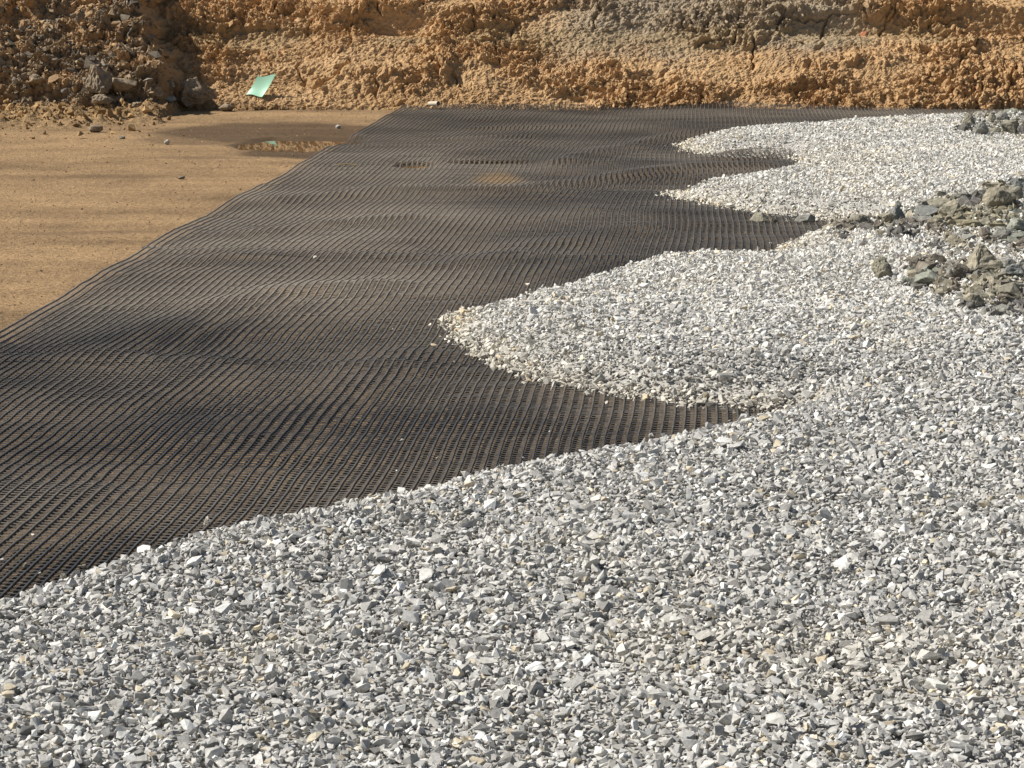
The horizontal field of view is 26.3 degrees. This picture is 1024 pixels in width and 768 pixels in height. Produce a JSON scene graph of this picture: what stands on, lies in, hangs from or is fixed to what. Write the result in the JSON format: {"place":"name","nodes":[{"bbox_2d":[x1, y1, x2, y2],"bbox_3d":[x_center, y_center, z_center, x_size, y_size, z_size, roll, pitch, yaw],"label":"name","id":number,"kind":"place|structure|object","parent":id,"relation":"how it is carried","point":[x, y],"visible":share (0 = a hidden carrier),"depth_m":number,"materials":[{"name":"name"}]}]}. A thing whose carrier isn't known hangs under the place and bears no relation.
{"place":"outdoors","nodes":[
{"label":"outdoors","id":0,"kind":"place"},
{"bbox_2d":[0,99,1021,597],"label":"ground","id":1,"kind":"structure","parent":0,"point":[134,161],"depth_m":11.16,"materials":[{"name":"soil"}]},
{"bbox_2d":[60,573,66,578],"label":"gravel stone","id":2,"kind":"object","parent":1,"relation":"on","point":[62,575],"visible":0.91,"depth_m":5.46,"materials":[{"name":"grey stone"}]},
{"bbox_2d":[72,98,82,105],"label":"clod","id":3,"kind":"object","parent":1,"relation":"on","point":[76,100],"visible":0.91,"depth_m":19.28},
{"bbox_2d":[87,124,102,131],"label":"rock","id":4,"kind":"object","parent":1,"relation":"on","point":[95,128],"visible":1,"depth_m":17.80,"materials":[{"name":"grey stone"}]},
{"bbox_2d":[91,94,112,105],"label":"clod","id":5,"kind":"object","parent":1,"relation":"on","point":[103,99],"visible":0.99,"depth_m":19.04,"materials":[{"name":"grey stone"}]},
{"bbox_2d":[132,102,141,107],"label":"clod","id":6,"kind":"object","parent":1,"relation":"on","point":[134,104],"visible":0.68,"depth_m":19.39,"materials":[{"name":"brown soil"}]},
{"bbox_2d":[178,77,208,107],"bbox_3d":[-2.928,-2.676,20.090,0.268,0.278,0.227,-4,12,-18],"label":"boulder","id":7,"kind":"object","parent":1,"relation":"on","point":[192,93],"visible":1,"depth_m":20.02,"materials":[{"name":"grey stone"}]},
{"bbox_2d":[203,515,210,528],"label":"gravel stone","id":8,"kind":"object","parent":1,"relation":"on","point":[207,521],"visible":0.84,"depth_m":5.99,"materials":[{"name":"grey stone"}]},
{"bbox_2d":[219,103,234,110],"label":"rock","id":9,"kind":"object","parent":1,"relation":"on","point":[225,107],"visible":1,"depth_m":19.97,"materials":[{"name":"brown stone"}]},
{"bbox_2d":[237,139,363,151],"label":"puddle","id":10,"kind":"object","parent":1,"relation":"on","point":[290,145],"visible":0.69,"depth_m":16.93,"materials":[{"name":"brown liquid"}]},
{"bbox_2d":[0,246,656,365],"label":"geogrid sheet","id":11,"kind":"object","parent":1,"relation":"on","point":[214,296],"visible":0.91,"depth_m":9.55,"materials":[{"name":"black plastic"}]},
{"bbox_2d":[0,347,779,598],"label":"geogrid sheet","id":12,"kind":"object","parent":1,"relation":"on","point":[236,370],"visible":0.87,"depth_m":7.07,"materials":[{"name":"black plastic"}]},
{"bbox_2d":[428,101,439,105],"bbox_3d":[-0.712,-2.558,19.975,0.042,0.054,0.151,-8,14,-35],"label":"pipe stub","id":13,"kind":"object","parent":1,"relation":"on","point":[433,103],"visible":1,"depth_m":19.95,"materials":[{"name":"white plastic"}]},
{"bbox_2d":[142,183,827,257],"bbox_3d":[0.138,-0.946,12.373,3.777,0.055,2.947,1,12,5],"label":"geogrid sheet","id":14,"kind":"object","parent":1,"relation":"on","point":[645,205],"visible":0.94,"depth_m":12.12,"materials":[{"name":"black plastic"}]},
{"bbox_2d":[265,143,803,191],"bbox_3d":[0.373,-1.517,15.153,3.703,0.104,2.841,1,12,5],"label":"geogrid sheet","id":15,"kind":"object","parent":1,"relation":"on","point":[676,157],"visible":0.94,"depth_m":15.02,"materials":[{"name":"black plastic"}]},
{"bbox_2d":[399,165,428,169],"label":"puddle","id":16,"kind":"object","parent":15,"relation":"on","point":[415,166],"visible":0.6,"depth_m":15.28,"materials":[{"name":"brown liquid"}]},
{"bbox_2d":[335,101,1003,148],"bbox_3d":[1.571,-2.171,18.330,5.863,0.106,3.899,0,12,0],"label":"geogrid sheet","id":17,"kind":"object","parent":1,"relation":"on","point":[463,122],"visible":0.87,"depth_m":18.61,"materials":[{"name":"black plastic"}]},
{"bbox_2d":[749,212,771,224],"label":"rock","id":18,"kind":"object","parent":1,"relation":"on","point":[759,217],"visible":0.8,"depth_m":12.24,"materials":[{"name":"beige stone"}]},
{"bbox_2d":[769,218,777,223],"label":"rock","id":19,"kind":"object","parent":1,"relation":"on","point":[772,220],"visible":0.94,"depth_m":12.22,"materials":[{"name":"beige stone"}]},
{"bbox_2d":[795,214,815,223],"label":"rock","id":20,"kind":"object","parent":1,"relation":"on","point":[806,218],"visible":0.98,"depth_m":12.25,"materials":[{"name":"grey stone"}]},
{"bbox_2d":[822,108,1023,316],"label":"rock chips","id":21,"kind":"object","parent":1,"relation":"on","point":[977,287],"visible":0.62,"depth_m":10.64,"materials":[{"name":"grey stone"}]},
{"bbox_2d":[848,214,870,222],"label":"rock","id":22,"kind":"object","parent":21,"relation":"on","point":[860,218],"visible":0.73,"depth_m":11.21,"materials":[{"name":"beige stone"}]},
{"bbox_2d":[890,204,904,219],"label":"rock","id":23,"kind":"object","parent":21,"relation":"on","point":[897,211],"visible":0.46,"depth_m":11.36,"materials":[{"name":"grey stone"}]},
{"bbox_2d":[899,217,915,222],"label":"rock","id":24,"kind":"object","parent":21,"relation":"on","point":[910,220],"visible":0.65,"depth_m":11.18,"materials":[{"name":"beige stone"}]},
{"bbox_2d":[909,216,929,220],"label":"rock","id":25,"kind":"object","parent":21,"relation":"on","point":[923,218],"visible":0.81,"depth_m":11.26,"materials":[{"name":"grey stone"}]},
{"bbox_2d":[915,261,937,268],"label":"rock","id":26,"kind":"object","parent":21,"relation":"on","point":[922,264],"visible":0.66,"depth_m":9.43,"materials":[{"name":"beige stone"}]},
{"bbox_2d":[927,217,942,224],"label":"rock","id":27,"kind":"object","parent":21,"relation":"on","point":[931,220],"visible":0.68,"depth_m":11.14,"materials":[{"name":"beige stone"}]},
{"bbox_2d":[946,269,952,275],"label":"rock","id":28,"kind":"object","parent":21,"relation":"on","point":[949,271],"visible":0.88,"depth_m":9.10,"materials":[{"name":"grey stone"}]},
{"bbox_2d":[937,199,963,215],"bbox_3d":[2.267,-0.906,11.389,0.115,0.106,0.160,-8,14,-34],"label":"rock","id":29,"kind":"object","parent":21,"relation":"on","point":[947,208],"visible":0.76,"depth_m":11.35,"materials":[{"name":"beige stone"}]},
{"bbox_2d":[953,263,969,278],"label":"rock","id":30,"kind":"object","parent":21,"relation":"on","point":[960,270],"visible":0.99,"depth_m":9.09,"materials":[{"name":"stone"}]},
{"bbox_2d":[957,195,974,206],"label":"rock","id":31,"kind":"object","parent":21,"relation":"on","point":[962,200],"visible":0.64,"depth_m":11.55,"materials":[{"name":"grey stone"}]},
{"bbox_2d":[960,191,971,196],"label":"rock","id":32,"kind":"object","parent":21,"relation":"on","point":[963,193],"visible":0.59,"depth_m":11.67,"materials":[{"name":"grey stone"}]},
{"bbox_2d":[955,219,980,227],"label":"rock","id":33,"kind":"object","parent":21,"relation":"on","point":[962,222],"visible":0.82,"depth_m":11.07,"materials":[{"name":"beige stone"}]},
{"bbox_2d":[963,292,984,306],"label":"rock","id":34,"kind":"object","parent":21,"relation":"on","point":[976,298],"visible":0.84,"depth_m":8.78,"materials":[{"name":"beige stone"}]},
{"bbox_2d":[970,196,981,205],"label":"rock","id":35,"kind":"object","parent":21,"relation":"on","point":[973,200],"visible":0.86,"depth_m":11.53,"materials":[{"name":"grey stone"}]},
{"bbox_2d":[967,243,1004,270],"bbox_3d":[1.987,-0.519,9.210,0.181,0.145,0.144,-2,12,-12],"label":"rock","id":36,"kind":"object","parent":21,"relation":"on","point":[982,256],"visible":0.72,"depth_m":9.17,"materials":[{"name":"beige stone"}]},
{"bbox_2d":[980,217,992,226],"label":"rock","id":37,"kind":"object","parent":21,"relation":"on","point":[987,220],"visible":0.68,"depth_m":11.10,"materials":[{"name":"beige stone"}]},
{"bbox_2d":[986,182,999,186],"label":"rock","id":38,"kind":"object","parent":21,"relation":"on","point":[991,184],"visible":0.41,"depth_m":12.78,"materials":[{"name":"beige stone"}]},
{"bbox_2d":[990,127,1000,131],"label":"rock","id":39,"kind":"object","parent":21,"relation":"on","point":[996,129],"visible":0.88,"depth_m":16.35,"materials":[{"name":"beige stone"}]},
{"bbox_2d":[992,228,1010,238],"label":"rock","id":40,"kind":"object","parent":21,"relation":"on","point":[1002,233],"visible":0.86,"depth_m":10.58,"materials":[{"name":"grey stone"}]},
{"bbox_2d":[992,304,1010,309],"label":"rock","id":41,"kind":"object","parent":21,"relation":"on","point":[1000,306],"visible":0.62,"depth_m":8.60,"materials":[{"name":"grey stone"}]},
{"bbox_2d":[1001,257,1014,267],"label":"rock","id":42,"kind":"object","parent":21,"relation":"on","point":[1007,261],"visible":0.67,"depth_m":9.18,"materials":[{"name":"grey stone"}]},
{"bbox_2d":[1000,264,1023,275],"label":"rock","id":43,"kind":"object","parent":21,"relation":"on","point":[1015,269],"visible":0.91,"depth_m":9.04,"materials":[{"name":"grey stone"}]},
{"bbox_2d":[1008,186,1023,198],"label":"rock","id":44,"kind":"object","parent":21,"relation":"on","point":[1016,190],"visible":0.33,"depth_m":11.54,"materials":[{"name":"beige stone"}]},
{"bbox_2d":[1010,178,1023,184],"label":"rock","id":45,"kind":"object","parent":21,"relation":"on","point":[1012,181],"visible":0.45,"depth_m":12.80,"materials":[{"name":"grey stone"}]},
{"bbox_2d":[1010,231,1023,238],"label":"rock","id":46,"kind":"object","parent":21,"relation":"on","point":[1018,235],"visible":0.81,"depth_m":10.56,"materials":[{"name":"grey stone"}]},
{"bbox_2d":[1016,239,1023,246],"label":"rock","id":47,"kind":"object","parent":21,"relation":"on","point":[1019,242],"visible":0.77,"depth_m":10.38,"materials":[{"name":"grey stone"}]},
{"bbox_2d":[1016,298,1023,305],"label":"rock","id":48,"kind":"object","parent":21,"relation":"on","point":[1020,301],"visible":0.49,"depth_m":8.70,"materials":[{"name":"grey stone"}]},
{"bbox_2d":[1016,261,1023,267],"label":"rock","id":49,"kind":"object","parent":21,"relation":"on","point":[1020,264],"visible":0.2,"depth_m":9.14,"materials":[{"name":"grey stone"}]},
{"bbox_2d":[1017,124,1023,133],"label":"rock","id":50,"kind":"object","parent":21,"relation":"on","point":[1020,128],"visible":0.91,"depth_m":16.30,"materials":[{"name":"grey stone"}]},
{"bbox_2d":[1004,108,1019,111],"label":"rock","id":51,"kind":"object","parent":1,"relation":"on","point":[1007,110],"visible":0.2,"depth_m":18.79,"materials":[{"name":"grey stone"}]},
{"bbox_2d":[0,110,1023,767],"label":"gravel","id":52,"kind":"structure","parent":0,"point":[822,566],"depth_m":5.14,"materials":[{"name":"grey gravel"}]},
{"bbox_2d":[859,223,872,227],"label":"rock","id":53,"kind":"object","parent":52,"relation":"on","point":[862,225],"visible":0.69,"depth_m":10.99,"materials":[{"name":"grey stone"}]},
{"bbox_2d":[872,256,892,278],"bbox_3d":[1.601,-0.500,9.457,0.090,0.105,0.074,1,12,4],"label":"rock","id":54,"kind":"object","parent":52,"relation":"on","point":[881,267],"visible":0.93,"depth_m":9.44,"materials":[{"name":"beige stone"}]},
{"bbox_2d":[882,212,894,221],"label":"rock","id":55,"kind":"object","parent":52,"relation":"on","point":[887,217],"visible":0.88,"depth_m":11.20,"materials":[{"name":"beige stone"}]},
{"bbox_2d":[910,283,926,289],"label":"rock","id":56,"kind":"object","parent":52,"relation":"on","point":[919,286],"visible":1,"depth_m":9.06,"materials":[{"name":"grey stone"}]},
{"bbox_2d":[914,205,938,216],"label":"rock","id":57,"kind":"object","parent":52,"relation":"on","point":[928,210],"visible":0.73,"depth_m":11.45,"materials":[{"name":"grey stone"}]},
{"bbox_2d":[913,271,945,284],"bbox_3d":[1.751,-0.439,9.113,0.148,0.065,0.116,5,13,23],"label":"rock","id":58,"kind":"object","parent":52,"relation":"on","point":[929,277],"visible":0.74,"depth_m":9.09,"materials":[{"name":"grey stone"}]},
{"bbox_2d":[927,197,949,206],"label":"rock","id":59,"kind":"object","parent":52,"relation":"on","point":[938,201],"visible":0.47,"depth_m":11.67,"materials":[{"name":"beige stone"}]},
{"bbox_2d":[934,290,945,296],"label":"rock","id":60,"kind":"object","parent":52,"relation":"on","point":[939,292],"visible":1,"depth_m":8.92,"materials":[{"name":"beige stone"}]},
{"bbox_2d":[948,234,960,242],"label":"rock","id":61,"kind":"object","parent":52,"relation":"on","point":[952,237],"visible":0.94,"depth_m":10.47,"materials":[{"name":"beige stone"}]},
{"bbox_2d":[952,214,962,219],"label":"rock","id":62,"kind":"object","parent":52,"relation":"on","point":[957,217],"visible":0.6,"depth_m":11.19,"materials":[{"name":"beige stone"}]},
{"bbox_2d":[959,122,971,131],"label":"rock","id":63,"kind":"object","parent":52,"relation":"on","point":[965,126],"visible":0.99,"depth_m":16.32,"materials":[{"name":"grey stone"}]},
{"bbox_2d":[963,113,974,123],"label":"rock","id":64,"kind":"object","parent":52,"relation":"on","point":[968,118],"visible":0.81,"depth_m":16.70,"materials":[{"name":"grey stone"}]},
{"bbox_2d":[973,121,988,134],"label":"rock","id":65,"kind":"object","parent":52,"relation":"on","point":[981,128],"visible":0.96,"depth_m":16.21,"materials":[{"name":"grey stone"}]},
{"bbox_2d":[976,272,998,280],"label":"rock","id":66,"kind":"object","parent":52,"relation":"on","point":[987,274],"visible":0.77,"depth_m":9.01,"materials":[{"name":"beige stone"}]},
{"bbox_2d":[988,112,995,121],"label":"rock","id":67,"kind":"object","parent":52,"relation":"on","point":[992,117],"visible":1,"depth_m":16.70,"materials":[{"name":"grey stone"}]},
{"bbox_2d":[989,222,1006,227],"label":"rock","id":68,"kind":"object","parent":52,"relation":"on","point":[995,224],"visible":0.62,"depth_m":11.01,"materials":[{"name":"beige stone"}]},
{"bbox_2d":[982,187,1015,207],"bbox_3d":[2.537,-0.963,11.405,0.174,0.126,0.150,3,12,14],"label":"rock","id":69,"kind":"object","parent":52,"relation":"on","point":[996,196],"visible":0.98,"depth_m":11.35,"materials":[{"name":"beige stone"}]},
{"bbox_2d":[995,111,1007,120],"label":"rock","id":70,"kind":"object","parent":52,"relation":"on","point":[1002,115],"visible":0.77,"depth_m":16.81,"materials":[{"name":"grey stone"}]},
{"bbox_2d":[995,282,1021,297],"bbox_3d":[2.018,-0.374,8.864,0.112,0.076,0.075,-1,12,-4],"label":"rock","id":71,"kind":"object","parent":52,"relation":"on","point":[1012,289],"visible":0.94,"depth_m":8.85,"materials":[{"name":"beige stone"}]},
{"bbox_2d":[1001,120,1018,133],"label":"rock","id":72,"kind":"object","parent":52,"relation":"on","point":[1009,126],"visible":0.98,"depth_m":16.35,"materials":[{"name":"grey stone"}]},
{"bbox_2d":[1006,218,1023,230],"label":"rock","id":73,"kind":"object","parent":52,"relation":"on","point":[1016,223],"visible":0.78,"depth_m":10.96,"materials":[{"name":"grey stone"}]},
{"bbox_2d":[1011,181,1023,193],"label":"rock","id":74,"kind":"object","parent":52,"relation":"on","point":[1018,183],"visible":0.38,"depth_m":11.66,"materials":[{"name":"grey stone"}]},
{"bbox_2d":[0,0,1023,110],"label":"earth bank","id":75,"kind":"structure","parent":0,"point":[579,27],"depth_m":20.65,"materials":[{"name":"soil"}]},
{"bbox_2d":[12,77,17,83],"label":"rock","id":76,"kind":"object","parent":75,"relation":"on","point":[14,80],"visible":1,"depth_m":19.51,"materials":[{"name":"grey stone"}]},
{"bbox_2d":[29,74,42,83],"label":"clod","id":77,"kind":"object","parent":75,"relation":"on","point":[35,78],"visible":1,"depth_m":19.45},
{"bbox_2d":[59,88,67,93],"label":"rock","id":78,"kind":"object","parent":75,"relation":"on","point":[64,91],"visible":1,"depth_m":19.48,"materials":[{"name":"grey stone"}]},
{"bbox_2d":[85,64,114,93],"bbox_3d":[-3.652,-2.703,19.423,0.272,0.267,0.230,-3,12,-12],"label":"boulder","id":79,"kind":"object","parent":75,"relation":"on","point":[99,79],"visible":1,"depth_m":19.37,"materials":[{"name":"grey stone"}]},
{"bbox_2d":[112,78,136,91],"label":"rock","id":80,"kind":"object","parent":75,"relation":"on","point":[120,84],"visible":1,"depth_m":19.43,"materials":[{"name":"stone"}]},
{"bbox_2d":[153,86,162,98],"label":"rock","id":81,"kind":"object","parent":75,"relation":"on","point":[158,93],"visible":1,"depth_m":19.52,"materials":[{"name":"stone"}]},
{"bbox_2d":[165,95,176,101],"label":"rock","id":82,"kind":"object","parent":75,"relation":"on","point":[170,98],"visible":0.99,"depth_m":19.87,"materials":[{"name":"grey stone"}]},
{"bbox_2d":[169,80,174,90],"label":"rock","id":83,"kind":"object","parent":75,"relation":"on","point":[171,85],"visible":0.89,"depth_m":19.87,"materials":[{"name":"grey stone"}]},
{"bbox_2d":[246,74,275,96],"bbox_3d":[-2.328,-2.766,20.291,0.275,0.211,0.081,3,12,15],"label":"plastic sheet","id":84,"kind":"object","parent":75,"relation":"on","point":[260,86],"visible":1,"depth_m":20.30,"materials":[{"name":"green plastic"}]},
{"bbox_2d":[0,0,1023,327],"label":"soil rubble","id":85,"kind":"object","parent":75,"relation":"on","point":[44,48],"visible":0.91,"depth_m":20.23,"materials":[{"name":"soil"}]},
{"bbox_2d":[860,31,866,36],"bbox_3d":[3.371,-3.352,20.995,0.060,0.064,0.049,0,12,0],"label":"brick chip","id":86,"kind":"object","parent":75,"relation":"on","point":[863,33],"visible":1,"depth_m":20.98,"materials":[{"name":"orange brick"}]}
]}

